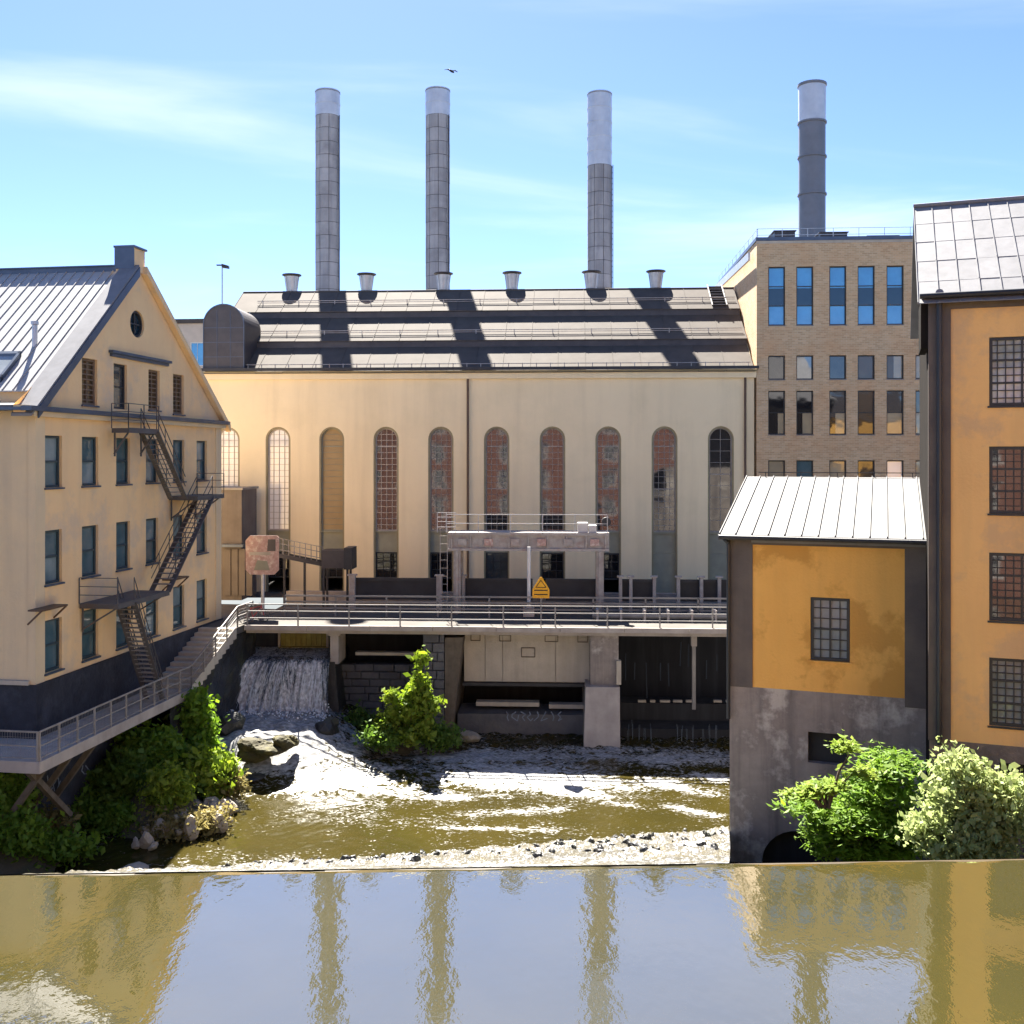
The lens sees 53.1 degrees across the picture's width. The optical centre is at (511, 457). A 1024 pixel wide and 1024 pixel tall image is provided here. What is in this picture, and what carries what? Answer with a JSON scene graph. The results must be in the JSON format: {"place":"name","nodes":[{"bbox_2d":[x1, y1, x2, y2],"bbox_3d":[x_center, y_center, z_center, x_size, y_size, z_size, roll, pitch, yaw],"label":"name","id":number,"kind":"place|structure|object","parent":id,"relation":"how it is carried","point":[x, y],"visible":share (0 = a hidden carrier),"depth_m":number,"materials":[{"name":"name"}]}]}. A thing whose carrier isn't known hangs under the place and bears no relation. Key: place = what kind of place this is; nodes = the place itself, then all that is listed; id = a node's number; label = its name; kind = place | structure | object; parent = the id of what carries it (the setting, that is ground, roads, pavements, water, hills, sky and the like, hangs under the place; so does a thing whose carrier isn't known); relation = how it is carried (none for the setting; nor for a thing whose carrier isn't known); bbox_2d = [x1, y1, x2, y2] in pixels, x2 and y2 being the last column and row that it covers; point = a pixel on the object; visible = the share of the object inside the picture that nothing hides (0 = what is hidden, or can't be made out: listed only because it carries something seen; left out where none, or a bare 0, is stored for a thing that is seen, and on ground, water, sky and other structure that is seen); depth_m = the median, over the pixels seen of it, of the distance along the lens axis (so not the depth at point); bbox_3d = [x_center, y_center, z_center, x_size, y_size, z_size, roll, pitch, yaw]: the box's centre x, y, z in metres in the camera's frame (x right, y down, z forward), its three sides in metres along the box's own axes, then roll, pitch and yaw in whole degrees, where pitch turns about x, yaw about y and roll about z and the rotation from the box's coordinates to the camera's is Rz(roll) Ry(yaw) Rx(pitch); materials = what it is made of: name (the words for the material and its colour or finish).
{"place":"outdoors","nodes":[
{"label":"outdoors","id":0,"kind":"place"},
{"bbox_2d":[0,806,63,874],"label":"bank","id":1,"kind":"structure","parent":0,"point":[23,865],"depth_m":36.58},
{"bbox_2d":[0,772,51,813],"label":"edge shrub","id":2,"kind":"object","parent":1,"relation":"on","point":[12,786],"visible":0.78,"depth_m":37.06,"materials":[{"name":"green plant"}]},
{"bbox_2d":[0,797,64,863],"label":"edge shrub","id":3,"kind":"object","parent":1,"relation":"on","point":[21,834],"visible":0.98,"depth_m":36.25,"materials":[{"name":"green plant"}]},
{"bbox_2d":[27,799,82,837],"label":"edge shrub","id":4,"kind":"object","parent":1,"relation":"on","point":[56,815],"visible":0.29,"depth_m":38.32,"materials":[{"name":"green plant"}]},
{"bbox_2d":[0,820,112,872],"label":"edge shrub","id":5,"kind":"object","parent":1,"relation":"on","point":[71,848],"visible":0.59,"depth_m":37.24,"materials":[{"name":"green plant"}]},
{"bbox_2d":[114,782,203,837],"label":"bank","id":6,"kind":"structure","parent":0,"point":[137,834],"depth_m":41.15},
{"bbox_2d":[69,786,115,831],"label":"bank shrub","id":7,"kind":"object","parent":6,"relation":"on","point":[84,803],"visible":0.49,"depth_m":41.30,"materials":[{"name":"green plant"}]},
{"bbox_2d":[82,794,144,838],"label":"bank shrub","id":8,"kind":"object","parent":6,"relation":"on","point":[113,819],"visible":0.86,"depth_m":40.71,"materials":[{"name":"green plant"}]},
{"bbox_2d":[78,745,151,805],"bbox_3d":[-16.778,13.731,42.958,3.862,3.332,2.994,0,0,0],"label":"bank shrub","id":9,"kind":"object","parent":6,"relation":"on","point":[111,779],"visible":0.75,"depth_m":42.29,"materials":[{"name":"green plant"}]},
{"bbox_2d":[106,718,191,783],"bbox_3d":[-15.769,13.232,44.174,4.012,4.123,3.730,0,0,0],"label":"bank shrub","id":10,"kind":"object","parent":6,"relation":"on","point":[158,744],"visible":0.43,"depth_m":43.83,"materials":[{"name":"green plant"}]},
{"bbox_2d":[131,757,205,815],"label":"bank shrub","id":11,"kind":"object","parent":6,"relation":"on","point":[169,783],"visible":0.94,"depth_m":41.36,"materials":[{"name":"green plant"}]},
{"bbox_2d":[132,801,237,844],"bbox_3d":[-13.004,14.596,40.650,4.168,2.001,2.677,0,0,-16],"label":"bank shrub","id":12,"kind":"object","parent":6,"relation":"on","point":[205,825],"visible":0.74,"depth_m":40.43,"materials":[{"name":"green plant"}]},
{"bbox_2d":[146,681,230,753],"bbox_3d":[-14.769,12.435,46.563,3.661,4.612,3.174,0,0,40],"label":"bank shrub","id":13,"kind":"object","parent":6,"relation":"on","point":[199,716],"visible":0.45,"depth_m":46.16,"materials":[{"name":"green plant"}]},
{"bbox_2d":[173,737,247,801],"bbox_3d":[-13.271,13.763,44.360,3.407,3.012,2.975,0,0,0],"label":"bank shrub","id":14,"kind":"object","parent":6,"relation":"on","point":[209,767],"visible":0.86,"depth_m":43.73,"materials":[{"name":"green plant"}]},
{"bbox_2d":[196,764,252,800],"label":"bank shrub","id":15,"kind":"object","parent":6,"relation":"on","point":[242,784],"visible":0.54,"depth_m":44.18,"materials":[{"name":"green plant"}]},
{"bbox_2d":[175,319,203,367],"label":"pale far building","id":16,"kind":"structure","parent":0,"point":[191,330],"depth_m":119.86,"materials":[{"name":"white paint"}]},
{"bbox_2d":[237,647,330,712],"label":"waterfall water","id":17,"kind":"structure","parent":0,"point":[263,658],"depth_m":52.84,"materials":[{"name":"liquid"}]},
{"bbox_2d":[3,826,729,874],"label":"weir apron water","id":18,"kind":"structure","parent":0,"point":[676,851],"depth_m":26.47,"materials":[{"name":"liquid"}]},
{"bbox_2d":[368,720,424,754],"bbox_3d":[-6.800,15.416,53.250,7.600,3.715,7.500,0,0,0],"label":"bank","id":19,"kind":"object","parent":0,"point":[403,750],"visible":0.01,"depth_m":50.74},
{"bbox_2d":[336,699,377,729],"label":"shrub","id":20,"kind":"object","parent":19,"relation":"on","point":[359,717],"visible":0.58,"depth_m":52.76,"materials":[{"name":"green plant"}]},
{"bbox_2d":[351,719,405,754],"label":"shrub","id":21,"kind":"object","parent":19,"relation":"on","point":[380,740],"visible":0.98,"depth_m":49.08,"materials":[{"name":"green plant"}]},
{"bbox_2d":[342,651,423,720],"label":"masonry wall","id":22,"kind":"structure","parent":19,"relation":"on","point":[365,681],"depth_m":55.50,"materials":[{"name":"stone"}]},
{"bbox_2d":[370,645,447,747],"bbox_3d":[-5.173,11.685,50.011,3.529,4.961,2.717,0,0,-25],"label":"pointed shrub","id":23,"kind":"object","parent":19,"relation":"on","point":[413,711],"visible":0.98,"depth_m":49.62,"materials":[{"name":"green plant"}]},
{"bbox_2d":[404,716,466,754],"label":"shrub","id":24,"kind":"object","parent":19,"relation":"on","point":[447,737],"visible":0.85,"depth_m":50.03,"materials":[{"name":"green plant"}]},
{"bbox_2d":[54,704,775,872],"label":"pool water","id":25,"kind":"structure","parent":0,"point":[315,794],"depth_m":45.16,"materials":[{"name":"liquid"}]},
{"bbox_2d":[216,711,245,735],"bbox_3d":[-13.730,13.014,49.631,1.445,1.397,0.998,0,0,-41],"label":"boulder","id":26,"kind":"object","parent":25,"relation":"on","point":[234,723],"visible":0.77,"depth_m":49.35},
{"bbox_2d":[236,737,283,762],"bbox_3d":[-11.539,13.526,47.374,2.090,1.181,1.607,0,0,18],"label":"boulder","id":27,"kind":"object","parent":25,"relation":"on","point":[253,750],"visible":0.99,"depth_m":46.90,"materials":[{"name":"stone"}]},
{"bbox_2d":[230,661,330,721],"bbox_3d":[-12.567,12.403,50.765,6.804,3.660,5.127,0,0,0],"label":"spray","id":28,"kind":"object","parent":25,"relation":"on","point":[317,697],"visible":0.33,"depth_m":52.39,"materials":[{"name":"liquid"}]},
{"bbox_2d":[458,699,583,734],"bbox_3d":[0.669,14.239,55.297,7.007,2.227,2.421,0,0,3],"label":"sill ledge","id":29,"kind":"object","parent":25,"relation":"in","point":[528,717],"visible":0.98,"depth_m":54.21,"materials":[{"name":"concrete"}]},
{"bbox_2d":[345,634,726,703],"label":"dam back wall","id":30,"kind":"structure","parent":25,"relation":"in","point":[653,652],"depth_m":58.78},
{"bbox_2d":[582,636,620,747],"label":"concrete pier","id":31,"kind":"structure","parent":25,"relation":"in","point":[601,703],"depth_m":52.33,"materials":[{"name":"concrete"}]},
{"bbox_2d":[463,635,589,686],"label":"sluice gate","id":32,"kind":"structure","parent":31,"relation":"attached to","point":[531,660],"depth_m":54.49,"materials":[{"name":"concrete"}]},
{"bbox_2d":[620,696,729,738],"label":"timber sill","id":33,"kind":"structure","parent":25,"relation":"in","point":[666,717],"depth_m":55.08,"materials":[{"name":"wood"}]},
{"bbox_2d":[248,577,618,597],"bbox_3d":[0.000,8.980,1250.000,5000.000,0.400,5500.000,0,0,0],"label":"ground","id":34,"kind":"structure","parent":0,"point":[335,584],"depth_m":69.54,"materials":[{"name":"concrete"}]},
{"bbox_2d":[0,245,230,826],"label":"gabled mill","id":35,"kind":"object","parent":34,"relation":"on","point":[82,348],"visible":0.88,"depth_m":43.53,"materials":[{"name":"paint"}]},
{"bbox_2d":[45,436,58,487],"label":"window","id":36,"kind":"structure","parent":35,"relation":"in","point":[51,442],"depth_m":40.31,"materials":[{"name":"teal glass"}]},
{"bbox_2d":[45,529,58,583],"bbox_3d":[-18.116,3.900,40.135,0.086,2.080,1.130,0,0,9],"label":"window","id":37,"kind":"structure","parent":35,"relation":"in","point":[51,536],"depth_m":40.31,"materials":[{"name":"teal glass"}]},
{"bbox_2d":[45,617,58,672],"bbox_3d":[-18.116,7.355,40.135,0.085,2.030,1.130,0,0,9],"label":"window","id":38,"kind":"structure","parent":35,"relation":"in","point":[51,626],"depth_m":40.31,"materials":[{"name":"teal glass"}]},
{"bbox_2d":[82,358,94,405],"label":"louvred window","id":39,"kind":"structure","parent":35,"relation":"in","point":[88,366],"depth_m":42.82,"materials":[{"name":"brown wood"}]},
{"bbox_2d":[82,437,95,485],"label":"window","id":40,"kind":"structure","parent":35,"relation":"in","point":[88,443],"depth_m":42.87,"materials":[{"name":"teal glass"}]},
{"bbox_2d":[82,525,95,576],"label":"window","id":41,"kind":"structure","parent":35,"relation":"in","point":[88,532],"depth_m":42.88,"materials":[{"name":"teal glass"}]},
{"bbox_2d":[82,609,95,659],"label":"window","id":42,"kind":"structure","parent":35,"relation":"in","point":[89,634],"depth_m":42.95,"materials":[{"name":"teal glass"}]},
{"bbox_2d":[114,364,124,409],"bbox_3d":[-17.374,-3.102,45.049,0.094,1.959,1.088,0,0,9],"label":"attic door","id":43,"kind":"structure","parent":35,"relation":"in","point":[119,370],"depth_m":45.32,"materials":[{"name":"grey glass"}]},
{"bbox_2d":[116,438,127,483],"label":"window","id":44,"kind":"structure","parent":35,"relation":"in","point":[122,453],"depth_m":45.49,"materials":[{"name":"teal glass"}]},
{"bbox_2d":[116,521,127,569],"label":"window","id":45,"kind":"structure","parent":35,"relation":"in","point":[121,527],"depth_m":45.47,"materials":[{"name":"teal glass"}]},
{"bbox_2d":[0,601,282,817],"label":"riverside walkway","id":46,"kind":"structure","parent":35,"relation":"attached to","point":[214,656],"depth_m":43.78,"materials":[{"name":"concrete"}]},
{"bbox_2d":[246,536,278,614],"bbox_3d":[-13.822,6.541,56.779,1.868,4.398,0.235,0,0,3],"label":"notice board","id":47,"kind":"object","parent":46,"relation":"on","point":[262,556],"visible":0.92,"depth_m":56.68,"materials":[{"name":"metal"}]},
{"bbox_2d":[146,518,155,563],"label":"window","id":48,"kind":"structure","parent":35,"relation":"in","point":[150,523],"depth_m":48.02,"materials":[{"name":"teal glass"}]},
{"bbox_2d":[79,403,223,699],"bbox_3d":[-15.972,4.230,46.868,1.828,13.062,10.601,0,0,9],"label":"fire escape","id":49,"kind":"object","parent":35,"relation":"attached to","point":[121,602],"visible":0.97,"depth_m":45.53,"materials":[{"name":"metal"}]},
{"bbox_2d":[221,486,258,599],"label":"brown annexe","id":50,"kind":"structure","parent":34,"relation":"on","point":[238,521],"depth_m":62.87,"materials":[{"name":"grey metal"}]},
{"bbox_2d":[315,87,339,290],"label":"factory chimney","id":51,"kind":"object","parent":34,"relation":"on","point":[327,189],"visible":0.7,"depth_m":83.16,"materials":[{"name":"metal"}]},
{"bbox_2d":[425,86,449,289],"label":"factory chimney","id":52,"kind":"object","parent":34,"relation":"on","point":[437,107],"visible":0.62,"depth_m":83.15,"materials":[{"name":"metal"}]},
{"bbox_2d":[244,574,726,636],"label":"dam bridge","id":53,"kind":"structure","parent":34,"relation":"on","point":[642,607],"depth_m":55.93,"materials":[{"name":"concrete"}]},
{"bbox_2d":[279,538,356,606],"bbox_3d":[-11.392,6.708,59.702,4.442,4.082,1.400,0,0,3],"label":"trash rake machine","id":54,"kind":"object","parent":53,"relation":"on","point":[345,558],"visible":0.78,"depth_m":59.26,"materials":[{"name":"metal"}]},
{"bbox_2d":[437,512,610,613],"bbox_3d":[0.696,5.916,57.859,9.698,5.668,1.900,0,0,3],"label":"sluice gantry","id":55,"kind":"object","parent":53,"relation":"on","point":[581,538],"visible":0.95,"depth_m":57.04,"materials":[{"name":"concrete"}]},
{"bbox_2d":[587,90,612,287],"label":"factory chimney","id":56,"kind":"object","parent":34,"relation":"on","point":[599,181],"visible":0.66,"depth_m":83.15,"materials":[{"name":"metal"}]},
{"bbox_2d":[201,284,758,592],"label":"turbine hall","id":57,"kind":"structure","parent":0,"point":[379,429],"depth_m":66.48,"materials":[{"name":"paint"}]},
{"bbox_2d":[221,429,237,485],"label":"window","id":58,"kind":"structure","parent":57,"relation":"in","point":[229,440],"depth_m":67.32,"materials":[{"name":"white glass"}]},
{"bbox_2d":[268,429,288,529],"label":"window","id":59,"kind":"structure","parent":57,"relation":"in","point":[278,439],"depth_m":67.14,"materials":[{"name":"white glass"}]},
{"bbox_2d":[322,428,342,529],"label":"window","id":60,"kind":"structure","parent":57,"relation":"in","point":[332,439],"depth_m":66.93,"materials":[{"name":"glass"}]},
{"bbox_2d":[376,428,396,530],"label":"window","id":61,"kind":"structure","parent":57,"relation":"in","point":[386,439],"depth_m":66.73,"materials":[{"name":"brown glass"}]},
{"bbox_2d":[376,552,396,577],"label":"window","id":62,"kind":"structure","parent":57,"relation":"in","point":[386,562],"depth_m":66.73,"materials":[{"name":"black glass"}]},
{"bbox_2d":[430,428,451,530],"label":"window","id":63,"kind":"structure","parent":57,"relation":"in","point":[441,439],"depth_m":66.53,"materials":[{"name":"brown glass"}]},
{"bbox_2d":[430,552,451,578],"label":"window","id":64,"kind":"structure","parent":57,"relation":"in","point":[434,556],"depth_m":66.52,"materials":[{"name":"black glass"}]},
{"bbox_2d":[486,428,507,529],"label":"window","id":65,"kind":"structure","parent":57,"relation":"in","point":[496,439],"depth_m":66.32,"materials":[{"name":"brown glass"}]},
{"bbox_2d":[486,553,507,577],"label":"window","id":66,"kind":"structure","parent":57,"relation":"in","point":[496,563],"depth_m":66.32,"materials":[{"name":"grey glass"}]},
{"bbox_2d":[541,428,563,530],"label":"window","id":67,"kind":"structure","parent":57,"relation":"in","point":[552,440],"depth_m":66.13,"materials":[{"name":"brown glass"}]},
{"bbox_2d":[541,553,563,578],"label":"window","id":68,"kind":"structure","parent":57,"relation":"in","point":[552,564],"depth_m":66.11,"materials":[{"name":"black glass"}]},
{"bbox_2d":[597,428,618,531],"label":"window","id":69,"kind":"structure","parent":57,"relation":"in","point":[607,438],"depth_m":65.92,"materials":[{"name":"brown glass"}]},
{"bbox_2d":[604,553,618,579],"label":"window","id":70,"kind":"structure","parent":57,"relation":"in","point":[611,560],"depth_m":65.90,"materials":[{"name":"black glass"}]},
{"bbox_2d":[653,553,674,592],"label":"door panel","id":71,"kind":"structure","parent":57,"relation":"in","point":[663,563],"depth_m":65.69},
{"bbox_2d":[653,428,675,531],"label":"window","id":72,"kind":"structure","parent":57,"relation":"in","point":[664,441],"depth_m":65.73,"materials":[{"name":"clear glass"}]},
{"bbox_2d":[709,554,726,579],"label":"door panel","id":73,"kind":"structure","parent":57,"relation":"in","point":[717,562],"depth_m":65.50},
{"bbox_2d":[709,428,731,531],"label":"window","id":74,"kind":"structure","parent":57,"relation":"in","point":[720,440],"depth_m":65.53,"materials":[{"name":"grey glass"}]},
{"bbox_2d":[0,860,1023,1023],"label":"water","id":75,"kind":"structure","parent":0,"point":[931,942],"depth_m":18.42,"materials":[{"name":"liquid"}]},
{"bbox_2d":[0,0,1023,608],"label":"sky","id":76,"kind":"structure","parent":0,"point":[182,132],"materials":[{"name":"blue"}]},
{"bbox_2d":[715,227,919,477],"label":"brick building","id":77,"kind":"structure","parent":0,"point":[833,347],"depth_m":64.69,"materials":[{"name":"brick"}]},
{"bbox_2d":[768,267,784,324],"bbox_3d":[16.768,-10.203,64.973,1.020,3.679,0.086,0,0,3],"label":"window","id":78,"kind":"structure","parent":77,"relation":"in","point":[776,275],"depth_m":64.99,"materials":[{"name":"blue glass"}]},
{"bbox_2d":[768,356,784,379],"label":"window","id":79,"kind":"structure","parent":77,"relation":"in","point":[776,364],"depth_m":65.01,"materials":[{"name":"grey glass"}]},
{"bbox_2d":[768,391,784,433],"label":"window","id":80,"kind":"structure","parent":77,"relation":"in","point":[776,399],"depth_m":64.99,"materials":[{"name":"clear glass"}]},
{"bbox_2d":[796,267,812,324],"bbox_3d":[18.523,-10.203,64.874,1.020,3.679,0.086,0,0,3],"label":"window","id":81,"kind":"structure","parent":77,"relation":"in","point":[804,275],"depth_m":64.90,"materials":[{"name":"blue glass"}]},
{"bbox_2d":[796,391,812,433],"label":"window","id":82,"kind":"structure","parent":77,"relation":"in","point":[804,399],"depth_m":64.90,"materials":[{"name":"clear glass"}]},
{"bbox_2d":[797,79,826,236],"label":"metal flue","id":83,"kind":"object","parent":77,"relation":"on","point":[812,156],"visible":0.81,"depth_m":72.21,"materials":[{"name":"metal"}]},
{"bbox_2d":[829,267,845,324],"bbox_3d":[20.566,-10.203,64.756,1.020,3.679,0.085,0,0,3],"label":"window","id":84,"kind":"structure","parent":77,"relation":"in","point":[837,275],"depth_m":64.77,"materials":[{"name":"blue glass"}]},
{"bbox_2d":[829,391,845,433],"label":"window","id":85,"kind":"structure","parent":77,"relation":"in","point":[837,399],"depth_m":64.79,"materials":[{"name":"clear glass"}]},
{"bbox_2d":[858,266,873,324],"bbox_3d":[22.324,-10.203,64.657,1.020,3.679,0.086,0,0,3],"label":"window","id":86,"kind":"structure","parent":77,"relation":"in","point":[865,274],"depth_m":64.68,"materials":[{"name":"blue glass"}]},
{"bbox_2d":[858,391,873,433],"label":"window","id":87,"kind":"structure","parent":77,"relation":"in","point":[865,399],"depth_m":64.69,"materials":[{"name":"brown glass"}]},
{"bbox_2d":[887,266,902,324],"bbox_3d":[24.109,-10.203,64.556,1.020,3.679,0.086,0,0,3],"label":"window","id":88,"kind":"structure","parent":77,"relation":"in","point":[894,273],"depth_m":64.58,"materials":[{"name":"blue glass"}]},
{"bbox_2d":[887,391,902,433],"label":"window","id":89,"kind":"structure","parent":77,"relation":"in","point":[894,398],"depth_m":64.58,"materials":[{"name":"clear glass"}]},
{"bbox_2d":[902,848,930,860],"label":"bank","id":90,"kind":"structure","parent":0,"point":[917,858],"depth_m":32.28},
{"bbox_2d":[718,472,926,863],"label":"ochre powerhouse","id":91,"kind":"structure","parent":90,"relation":"on","point":[826,608],"depth_m":37.22,"materials":[{"name":"paint"}]},
{"bbox_2d":[811,597,849,661],"bbox_3d":[11.457,6.190,36.856,1.334,2.256,0.085,0,0,20],"label":"window","id":92,"kind":"structure","parent":91,"relation":"in","point":[830,617],"depth_m":36.85,"materials":[{"name":"grey glass"}]},
{"bbox_2d":[766,737,932,861],"bbox_3d":[10.375,10.674,31.084,5.365,3.913,3.822,0,0,0],"label":"spreading shrub","id":93,"kind":"object","parent":90,"relation":"on","point":[860,824],"visible":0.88,"depth_m":30.40,"materials":[{"name":"green plant"}]},
{"bbox_2d":[773,729,883,808],"bbox_3d":[9.113,8.937,29.636,3.256,2.441,1.439,0,0,0],"label":"spray shrub","id":94,"kind":"object","parent":93,"relation":"attached to","point":[813,789],"visible":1,"depth_m":29.48,"materials":[{"name":"green plant"}]},
{"bbox_2d":[889,736,1023,859],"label":"silver shrub","id":95,"kind":"object","parent":90,"relation":"on","point":[972,810],"visible":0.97,"depth_m":27.72,"materials":[{"name":"green plant"}]},
{"bbox_2d":[910,195,1023,858],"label":"ochre mill","id":96,"kind":"object","parent":90,"relation":"on","point":[967,311],"visible":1,"depth_m":32.64,"materials":[{"name":"paint"}]},
{"bbox_2d":[989,337,1023,405],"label":"window","id":97,"kind":"structure","parent":96,"relation":"in","point":[1006,354],"depth_m":32.32,"materials":[{"name":"glass"}]},
{"bbox_2d":[989,447,1023,513],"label":"window","id":98,"kind":"structure","parent":96,"relation":"in","point":[1006,464],"depth_m":32.32,"materials":[{"name":"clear glass"}]},
{"bbox_2d":[989,552,1023,621],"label":"window","id":99,"kind":"structure","parent":96,"relation":"in","point":[1006,570],"depth_m":32.32,"materials":[{"name":"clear glass"}]},
{"bbox_2d":[989,657,1023,727],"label":"window","id":100,"kind":"structure","parent":96,"relation":"in","point":[1006,676],"depth_m":32.32,"materials":[{"name":"grey glass"}]},
{"label":"river bed","id":101,"kind":"structure","parent":0,"visible":0},
{"bbox_2d":[328,646,348,712],"bbox_3d":[-12.400,13.850,55.450,7.600,6.300,5.100,0,0,0],"label":"rock ledge","id":102,"kind":"object","parent":101,"relation":"on","point":[336,698],"visible":0.14,"depth_m":53.70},
{"bbox_2d":[237,631,329,647],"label":"timber gate","id":103,"kind":"structure","parent":102,"relation":"on","point":[305,640],"depth_m":56.53,"materials":[{"name":"brown wood"}]},
{"bbox_2d":[328,634,344,663],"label":"concrete column","id":104,"kind":"structure","parent":102,"relation":"on","point":[337,648],"depth_m":53.80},
{"bbox_2d":[423,634,464,727],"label":"stone pier","id":105,"kind":"structure","parent":101,"relation":"on","point":[445,670],"depth_m":53.28,"materials":[{"name":"grey stone"}]},
{"bbox_2d":[0,859,1023,875],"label":"weir sill","id":106,"kind":"structure","parent":101,"relation":"on","point":[511,867],"depth_m":22.07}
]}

